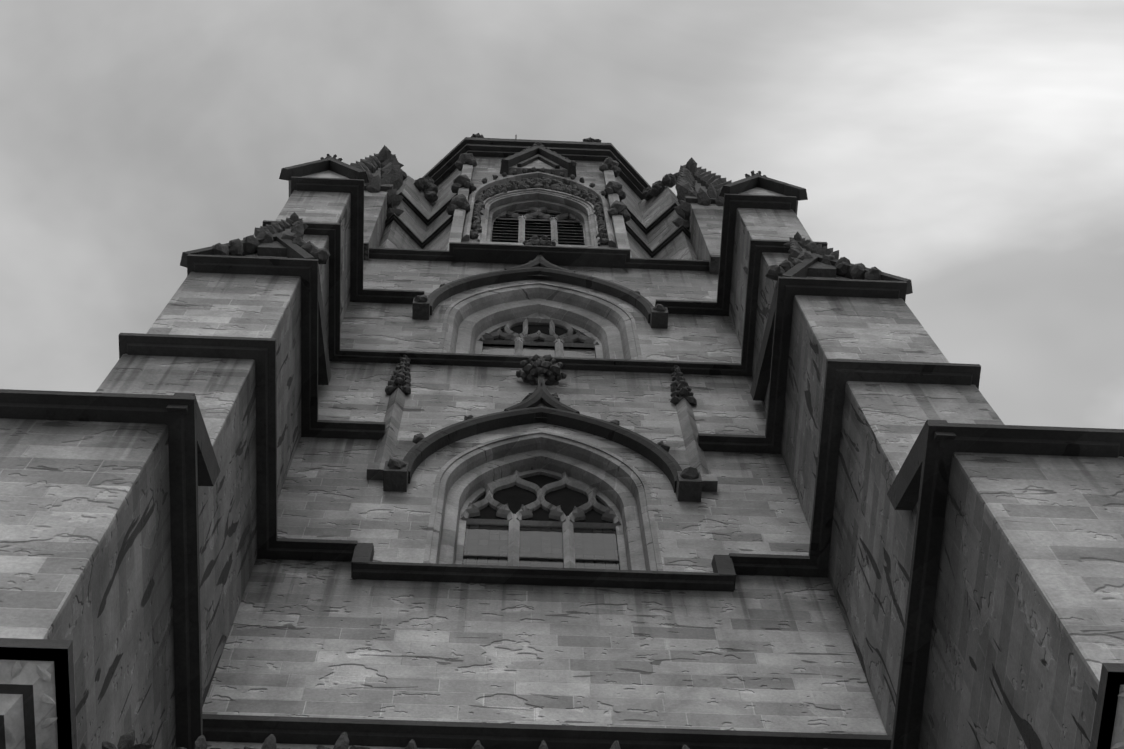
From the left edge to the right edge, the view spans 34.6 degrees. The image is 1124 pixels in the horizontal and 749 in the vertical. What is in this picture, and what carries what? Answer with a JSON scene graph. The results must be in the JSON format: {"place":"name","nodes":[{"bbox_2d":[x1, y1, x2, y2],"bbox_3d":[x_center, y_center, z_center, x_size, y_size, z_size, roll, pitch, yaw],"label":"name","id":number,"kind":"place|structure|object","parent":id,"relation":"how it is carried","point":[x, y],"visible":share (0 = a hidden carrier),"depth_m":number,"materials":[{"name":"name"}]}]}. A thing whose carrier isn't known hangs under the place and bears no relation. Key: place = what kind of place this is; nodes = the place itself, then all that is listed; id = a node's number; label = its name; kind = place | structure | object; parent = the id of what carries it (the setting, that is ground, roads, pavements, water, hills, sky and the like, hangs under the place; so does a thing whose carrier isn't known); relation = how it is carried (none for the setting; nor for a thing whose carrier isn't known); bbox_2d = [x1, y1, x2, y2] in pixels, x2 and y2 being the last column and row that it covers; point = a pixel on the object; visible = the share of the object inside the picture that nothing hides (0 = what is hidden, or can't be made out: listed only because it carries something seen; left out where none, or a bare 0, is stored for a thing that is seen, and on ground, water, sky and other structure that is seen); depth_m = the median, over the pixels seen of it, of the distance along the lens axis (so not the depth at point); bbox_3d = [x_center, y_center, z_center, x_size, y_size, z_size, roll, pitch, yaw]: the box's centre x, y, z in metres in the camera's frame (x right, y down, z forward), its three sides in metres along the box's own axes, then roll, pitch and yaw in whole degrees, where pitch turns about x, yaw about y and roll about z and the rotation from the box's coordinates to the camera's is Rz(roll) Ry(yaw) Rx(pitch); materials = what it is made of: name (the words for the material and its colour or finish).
{"place":"outdoors","nodes":[
{"label":"outdoors","id":0,"kind":"place"},
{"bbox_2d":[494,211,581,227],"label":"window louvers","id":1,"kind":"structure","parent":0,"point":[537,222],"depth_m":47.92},
{"bbox_2d":[0,0,1123,428],"label":"sky","id":2,"kind":"structure","parent":0,"point":[969,152],"materials":[{"name":"grey"}]},
{"bbox_3d":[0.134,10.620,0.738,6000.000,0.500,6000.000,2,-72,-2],"label":"ground","id":3,"kind":"structure","parent":0,"visible":0},
{"bbox_2d":[0,638,76,748],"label":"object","id":4,"kind":"structure","parent":3,"relation":"on","point":[59,653],"depth_m":9.27,"materials":[{"name":"black stone"}]},
{"bbox_2d":[0,660,57,748],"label":"statue canopy soffits","id":5,"kind":"object","parent":4,"relation":"attached to","point":[39,676],"visible":0.98,"depth_m":9.23,"materials":[{"name":"grey stone"}]},
{"bbox_2d":[0,190,350,748],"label":"buttress","id":6,"kind":"structure","parent":3,"relation":"on","point":[85,546],"depth_m":17.93,"materials":[{"name":"stone"}]},
{"bbox_2d":[166,393,219,485],"bbox_3d":[-3.929,0.715,19.309,0.200,1.980,1.430,2,-72,-2],"label":"buttress raked moulding","id":7,"kind":"object","parent":6,"relation":"attached to","point":[208,469],"visible":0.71,"depth_m":19.41,"materials":[{"name":"stone"}]},
{"bbox_2d":[180,232,318,270],"bbox_3d":[-5.117,-2.092,30.207,2.274,1.872,0.240,2,-72,-2],"label":"buttress gablet rake","id":8,"kind":"object","parent":6,"relation":"attached to","point":[293,250],"visible":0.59,"depth_m":29.88,"materials":[{"name":"stone"}]},
{"bbox_2d":[245,253,286,257],"bbox_3d":[-5.137,-1.798,30.189,1.800,1.370,0.350,2,-72,-2],"label":"buttress gablet face","id":9,"kind":"object","parent":6,"relation":"attached to","point":[254,255],"depth_m":30.20},
{"bbox_2d":[212,212,329,263],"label":"crockets","id":10,"kind":"object","parent":6,"relation":"attached to","point":[293,227],"visible":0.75,"depth_m":30.23,"materials":[{"name":"stone"}]},
{"bbox_2d":[289,170,348,196],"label":"gable wall","id":11,"kind":"structure","parent":6,"relation":"on","point":[328,174],"depth_m":37.99,"materials":[{"name":"grey stone"}]},
{"bbox_2d":[279,157,368,182],"bbox_3d":[-4.966,-4.359,38.218,1.876,1.605,0.240,2,-72,-2],"label":"gable coping","id":12,"kind":"object","parent":6,"relation":"on","point":[327,164],"visible":0.91,"depth_m":37.92,"materials":[{"name":"grey stone"}]},
{"bbox_2d":[320,154,342,160],"bbox_3d":[-4.980,-4.536,38.993,0.572,0.761,0.467,2,-72,-2],"label":"finial","id":13,"kind":"object","parent":12,"relation":"on","point":[334,157],"visible":0.15,"depth_m":38.92,"materials":[{"name":"grey stone"}]},
{"bbox_2d":[318,265,330,384],"bbox_3d":[-4.195,-0.847,30.962,0.200,2.630,2.710,2,-72,-2],"label":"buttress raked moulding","id":14,"kind":"object","parent":6,"relation":"attached to","point":[324,374],"visible":0.43,"depth_m":31.32,"materials":[{"name":"stone"}]},
{"bbox_2d":[291,177,796,315],"bbox_3d":[-0.422,-2.494,37.957,10.478,0.400,3.000,2,-72,-2],"label":"string","id":15,"kind":"object","parent":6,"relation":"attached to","point":[731,205],"visible":0.52,"depth_m":37.70,"materials":[{"name":"stone"}]},
{"bbox_2d":[0,389,1123,748],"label":"string","id":16,"kind":"object","parent":6,"relation":"attached to","point":[182,437],"visible":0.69,"depth_m":18.59,"materials":[{"name":"stone"}]},
{"bbox_2d":[202,258,886,748],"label":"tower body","id":17,"kind":"structure","parent":3,"relation":"on","point":[308,638],"depth_m":24.29,"materials":[{"name":"stone"}]},
{"bbox_2d":[364,190,386,259],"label":"pinnacle shaft","id":18,"kind":"object","parent":17,"relation":"on","point":[375,211],"visible":0.21,"depth_m":44.37,"materials":[{"name":"grey stone"}]},
{"bbox_2d":[350,145,403,218],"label":"pinnacle","id":19,"kind":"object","parent":17,"relation":"on","point":[383,169],"depth_m":47.41,"materials":[{"name":"grey stone"}]},
{"bbox_2d":[367,388,405,479],"bbox_3d":[-2.896,0.922,30.270,0.390,4.250,0.183,2,-72,-2],"label":"pinnacle shaft","id":20,"kind":"object","parent":17,"relation":"attached to","point":[385,451],"visible":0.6,"depth_m":29.93,"materials":[{"name":"stone"}]},
{"bbox_2d":[385,355,410,395],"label":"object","id":21,"kind":"structure","parent":17,"relation":"attached to","point":[400,379],"depth_m":32.53,"materials":[{"name":"grey stone"}]},
{"bbox_2d":[422,158,651,272],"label":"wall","id":22,"kind":"structure","parent":17,"relation":"on","point":[589,173],"depth_m":50.61,"materials":[{"name":"grey stone"}]},
{"bbox_2d":[378,175,433,249],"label":"diagonal octagonal pier","id":23,"kind":"structure","parent":22,"relation":"on","point":[395,235],"depth_m":47.82,"materials":[{"name":"grey stone"}]},
{"bbox_2d":[402,170,437,202],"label":"crockets","id":24,"kind":"object","parent":23,"relation":"attached to","point":[427,186],"visible":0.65,"depth_m":51.40,"materials":[{"name":"grey stone"}]},
{"bbox_2d":[385,190,471,248],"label":"chevron molding","id":25,"kind":"object","parent":22,"relation":"attached to","point":[422,217],"visible":0.31,"depth_m":46.46,"materials":[{"name":"black stone"}]},
{"bbox_2d":[447,164,472,250],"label":"pinnacle shaft","id":26,"kind":"object","parent":22,"relation":"attached to","point":[457,228],"visible":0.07,"depth_m":45.18,"materials":[{"name":"grey stone"}]},
{"bbox_2d":[446,153,476,215],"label":"crockets","id":27,"kind":"object","parent":22,"relation":"attached to","point":[459,200],"visible":0.81,"depth_m":48.57,"materials":[{"name":"grey stone"}]},
{"bbox_2d":[471,133,600,141],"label":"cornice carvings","id":28,"kind":"object","parent":22,"relation":"on","point":[478,135],"visible":0.42,"depth_m":54.99,"materials":[{"name":"stone"}]},
{"bbox_2d":[422,137,650,200],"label":"cornice","id":29,"kind":"structure","parent":22,"relation":"attached to","point":[440,172],"depth_m":54.12,"materials":[{"name":"grey stone"}]},
{"bbox_2d":[500,145,576,176],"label":"molding","id":30,"kind":"structure","parent":22,"relation":"attached to","point":[542,154],"depth_m":51.95,"materials":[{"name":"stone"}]},
{"bbox_2d":[509,160,567,176],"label":"gable panel","id":31,"kind":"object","parent":22,"relation":"attached to","point":[538,165],"depth_m":51.42,"materials":[{"name":"grey stone"}]},
{"bbox_2d":[471,141,605,195],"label":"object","id":32,"kind":"structure","parent":22,"relation":"attached to","point":[533,169],"depth_m":50.67,"materials":[{"name":"grey stone"}]},
{"bbox_2d":[462,172,615,246],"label":"molding","id":33,"kind":"structure","parent":22,"relation":"attached to","point":[507,179],"depth_m":48.62,"materials":[{"name":"grey stone"}]},
{"bbox_2d":[480,241,597,247],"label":"window sill","id":34,"kind":"structure","parent":22,"relation":"attached to","point":[523,244],"depth_m":43.53,"materials":[{"name":"grey stone"}]},
{"bbox_2d":[480,190,597,245],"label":"window surround","id":35,"kind":"object","parent":22,"relation":"on","point":[582,211],"depth_m":48.53,"materials":[{"name":"grey stone"}]},
{"bbox_2d":[492,226,583,244],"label":"louvers","id":36,"kind":"object","parent":35,"relation":"in","point":[537,234],"depth_m":46.70,"materials":[{"name":"black wood"}]},
{"bbox_2d":[492,211,584,244],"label":"window louvres","id":37,"kind":"object","parent":35,"relation":"in","point":[548,229],"depth_m":47.04,"materials":[{"name":"black wood"}]},
{"bbox_2d":[496,206,581,243],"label":"tracery window","id":38,"kind":"structure","parent":35,"relation":"in","point":[530,216],"depth_m":48.06,"materials":[{"name":"grey stone"}]},
{"bbox_2d":[470,177,608,244],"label":"foliage band window","id":39,"kind":"structure","parent":22,"relation":"attached to","point":[542,183],"depth_m":48.63,"materials":[{"name":"grey stone"}]},
{"bbox_2d":[599,157,630,222],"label":"crockets","id":40,"kind":"object","parent":22,"relation":"attached to","point":[616,206],"visible":0.75,"depth_m":48.69,"materials":[{"name":"grey stone"}]},
{"bbox_2d":[602,163,631,257],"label":"pinnacle shaft","id":41,"kind":"object","parent":22,"relation":"attached to","point":[620,233],"visible":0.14,"depth_m":45.29,"materials":[{"name":"grey stone"}]},
{"bbox_2d":[638,186,696,259],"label":"diagonal octagonal pier","id":42,"kind":"structure","parent":22,"relation":"on","point":[679,246],"depth_m":48.27,"materials":[{"name":"grey stone"}]},
{"bbox_2d":[605,194,690,257],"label":"chevron molding","id":43,"kind":"object","parent":42,"relation":"attached to","point":[665,242],"visible":0.33,"depth_m":46.62,"materials":[{"name":"black stone"}]},
{"bbox_2d":[642,173,678,200],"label":"crockets","id":44,"kind":"object","parent":42,"relation":"attached to","point":[657,188],"visible":0.33,"depth_m":51.77,"materials":[{"name":"grey stone"}]},
{"bbox_2d":[369,242,708,270],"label":"string","id":45,"kind":"object","parent":17,"relation":"on","point":[525,254],"visible":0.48,"depth_m":41.62,"materials":[{"name":"stone"}]},
{"bbox_2d":[412,235,667,328],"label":"carved ornaments","id":46,"kind":"object","parent":17,"relation":"attached to","point":[658,312],"depth_m":37.03},
{"bbox_2d":[427,255,653,322],"bbox_3d":[-0.490,-2.065,39.831,5.040,5.307,0.244,2,-72,-2],"label":"hood window","id":47,"kind":"structure","parent":17,"relation":"attached to","point":[539,267],"depth_m":39.71,"materials":[{"name":"stone"}]},
{"bbox_2d":[438,282,642,359],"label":"window lining","id":48,"kind":"object","parent":17,"relation":"attached to","point":[469,321],"depth_m":38.69,"materials":[{"name":"grey stone"}]},
{"bbox_2d":[479,313,598,356],"bbox_3d":[-0.476,-0.419,37.192,2.620,5.335,0.306,2,-72,-2],"label":"tracery window","id":49,"kind":"structure","parent":48,"relation":"in","point":[524,337],"depth_m":38.00,"materials":[{"name":"grey stone"}]},
{"bbox_2d":[482,345,595,357],"bbox_3d":[-0.474,-0.395,37.074,2.400,5.197,0.001,2,-72,-2],"label":"window glass","id":50,"kind":"object","parent":48,"relation":"in","point":[533,351],"depth_m":37.31,"materials":[{"name":"grey glass"}]},
{"bbox_2d":[483,325,594,349],"bbox_3d":[-0.497,-0.878,38.563,2.400,2.067,0.001,2,-72,-2],"label":"window tracery","id":51,"kind":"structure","parent":48,"relation":"in","point":[543,329],"depth_m":38.65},
{"bbox_2d":[403,377,681,492],"bbox_3d":[-0.344,0.842,30.782,4.700,5.397,0.244,2,-72,-2],"label":"hood window","id":52,"kind":"structure","parent":17,"relation":"attached to","point":[541,404],"depth_m":30.50,"materials":[{"name":"stone"}]},
{"bbox_2d":[383,354,701,501],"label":"carved ornaments","id":53,"kind":"object","parent":17,"relation":"attached to","point":[688,486],"depth_m":28.03},
{"bbox_2d":[423,430,662,570],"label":"window lining","id":54,"kind":"object","parent":17,"relation":"attached to","point":[462,478],"depth_m":29.21,"materials":[{"name":"grey stone"}]},
{"bbox_2d":[469,474,612,522],"bbox_3d":[-0.348,2.016,29.393,2.400,2.234,0.001,2,-72,-2],"label":"window tracery","id":55,"kind":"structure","parent":54,"relation":"in","point":[515,498],"depth_m":29.29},
{"bbox_2d":[461,470,621,567],"bbox_3d":[-0.329,2.429,28.164,2.620,5.881,0.306,2,-72,-2],"label":"tracery window","id":56,"kind":"structure","parent":54,"relation":"in","point":[565,523],"depth_m":28.54,"materials":[{"name":"grey stone"}]},
{"bbox_2d":[463,554,618,561],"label":"window saddle bars","id":57,"kind":"object","parent":56,"relation":"attached to","point":[541,558],"depth_m":27.04,"materials":[{"name":"black metal"}]},
{"bbox_2d":[463,524,619,569],"bbox_3d":[-0.324,2.505,27.886,2.400,5.404,0.001,2,-72,-2],"label":"window glass","id":58,"kind":"object","parent":56,"relation":"in","point":[540,541],"depth_m":27.54,"materials":[{"name":"grey glass"}]},
{"bbox_2d":[351,543,735,591],"bbox_3d":[-0.255,2.653,25.190,5.280,0.940,0.250,2,-72,-2],"label":"window sill","id":59,"kind":"structure","parent":17,"relation":"attached to","point":[721,577],"depth_m":24.77,"materials":[{"name":"grey stone"}]},
{"bbox_2d":[263,220,827,375],"bbox_3d":[-0.358,-1.236,33.992,10.460,0.420,3.030,2,-72,-2],"label":"string","id":60,"kind":"object","parent":17,"relation":"attached to","point":[332,231],"visible":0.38,"depth_m":34.05,"materials":[{"name":"stone"}]},
{"bbox_2d":[202,714,891,748],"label":"string course","id":61,"kind":"object","parent":17,"relation":"attached to","point":[330,731],"visible":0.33,"depth_m":20.44,"materials":[{"name":"stone"}]},
{"bbox_2d":[187,254,906,453],"bbox_3d":[-0.285,-0.124,29.897,11.678,0.400,3.420,2,-72,-2],"label":"string","id":62,"kind":"object","parent":17,"relation":"attached to","point":[306,271],"visible":0.73,"depth_m":29.52,"materials":[{"name":"stone"}]},
{"bbox_2d":[118,333,980,577],"bbox_3d":[-0.204,1.335,25.093,11.678,0.400,3.580,2,-72,-2],"label":"string","id":63,"kind":"object","parent":17,"relation":"attached to","point":[839,373],"visible":0.56,"depth_m":24.71,"materials":[{"name":"stone"}]},
{"bbox_2d":[670,365,696,405],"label":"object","id":64,"kind":"structure","parent":17,"relation":"attached to","point":[681,389],"depth_m":32.67,"materials":[{"name":"grey stone"}]},
{"bbox_2d":[675,398,717,491],"bbox_3d":[2.219,1.108,30.412,0.390,4.250,0.183,2,-72,-2],"label":"pinnacle shaft","id":65,"kind":"object","parent":17,"relation":"attached to","point":[690,432],"visible":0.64,"depth_m":30.15,"materials":[{"name":"stone"}]},
{"bbox_2d":[672,157,731,228],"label":"tower pinnacle spire","id":66,"kind":"structure","parent":17,"relation":"on","point":[698,185],"depth_m":47.51,"materials":[{"name":"grey stone"}]},
{"bbox_2d":[688,203,722,273],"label":"pinnacle shaft","id":67,"kind":"object","parent":17,"relation":"on","point":[705,228],"visible":0.29,"depth_m":44.47,"materials":[{"name":"grey stone"}]},
{"bbox_2d":[729,208,1123,748],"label":"buttress","id":68,"kind":"structure","parent":3,"relation":"on","point":[1027,637],"depth_m":18.36,"materials":[{"name":"stone"}]},
{"bbox_2d":[750,279,777,400],"bbox_3d":[3.603,-0.564,31.178,0.200,2.630,2.710,2,-72,-2],"label":"buttress raked moulding","id":69,"kind":"object","parent":68,"relation":"attached to","point":[760,383],"visible":0.57,"depth_m":31.47,"materials":[{"name":"stone"}]},
{"bbox_2d":[739,187,797,214],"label":"buttress gable","id":70,"kind":"structure","parent":68,"relation":"attached to","point":[757,191],"depth_m":38.25,"materials":[{"name":"grey stone"}]},
{"bbox_2d":[719,174,807,200],"bbox_3d":[4.224,-4.026,38.473,1.876,1.605,0.240,2,-72,-2],"label":"gable coping","id":71,"kind":"object","parent":70,"relation":"attached to","point":[763,182],"visible":0.91,"depth_m":38.18,"materials":[{"name":"grey stone"}]},
{"bbox_2d":[745,170,766,177],"bbox_3d":[4.205,-4.201,39.243,0.572,0.751,0.471,2,-72,-2],"label":"finial","id":72,"kind":"object","parent":71,"relation":"on","point":[752,174],"visible":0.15,"depth_m":39.17,"materials":[{"name":"grey stone"}]},
{"bbox_2d":[765,232,882,280],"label":"carved crocket ornaments","id":73,"kind":"object","parent":68,"relation":"attached to","point":[799,247],"visible":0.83,"depth_m":30.49,"materials":[{"name":"stone"}]},
{"bbox_2d":[807,275,848,278],"bbox_3d":[4.653,-1.443,30.461,1.800,1.370,0.350,2,-72,-2],"label":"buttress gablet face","id":74,"kind":"object","parent":68,"relation":"attached to","point":[839,277],"depth_m":30.46},
{"bbox_2d":[776,253,912,294],"bbox_3d":[4.653,-1.738,30.478,2.274,1.872,0.240,2,-72,-2],"label":"buttress gablet rake","id":75,"kind":"object","parent":68,"relation":"attached to","point":[799,270],"visible":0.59,"depth_m":30.14,"materials":[{"name":"stone"}]},
{"bbox_2d":[887,420,955,509],"bbox_3d":[3.869,0.997,19.525,0.200,1.980,1.430,2,-72,-2],"label":"buttress raked moulding","id":76,"kind":"object","parent":68,"relation":"attached to","point":[903,493],"visible":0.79,"depth_m":19.62,"materials":[{"name":"stone"}]},
{"bbox_2d":[1090,663,1123,748],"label":"statue canopy frames","id":77,"kind":"structure","parent":3,"relation":"on","point":[1111,679],"depth_m":9.45,"materials":[{"name":"black stone"}]},
{"bbox_2d":[1111,685,1123,748],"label":"statue canopy soffits","id":78,"kind":"object","parent":77,"relation":"attached to","point":[1117,742],"visible":0.96,"depth_m":9.43,"materials":[{"name":"grey stone"}]},
{"bbox_3d":[0.288,4.285,3.469,7.800,11.170,0.600,2,-72,-2],"label":"porch","id":79,"kind":"object","parent":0,"visible":0},
{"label":"porch crest gablets","id":80,"kind":"object","parent":79,"relation":"on","visible":0},
{"bbox_2d":[102,729,826,748],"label":"carved ornaments","id":81,"kind":"object","parent":80,"relation":"on","point":[127,740],"visible":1,"depth_m":9.55,"materials":[{"name":"stone"}]}
]}

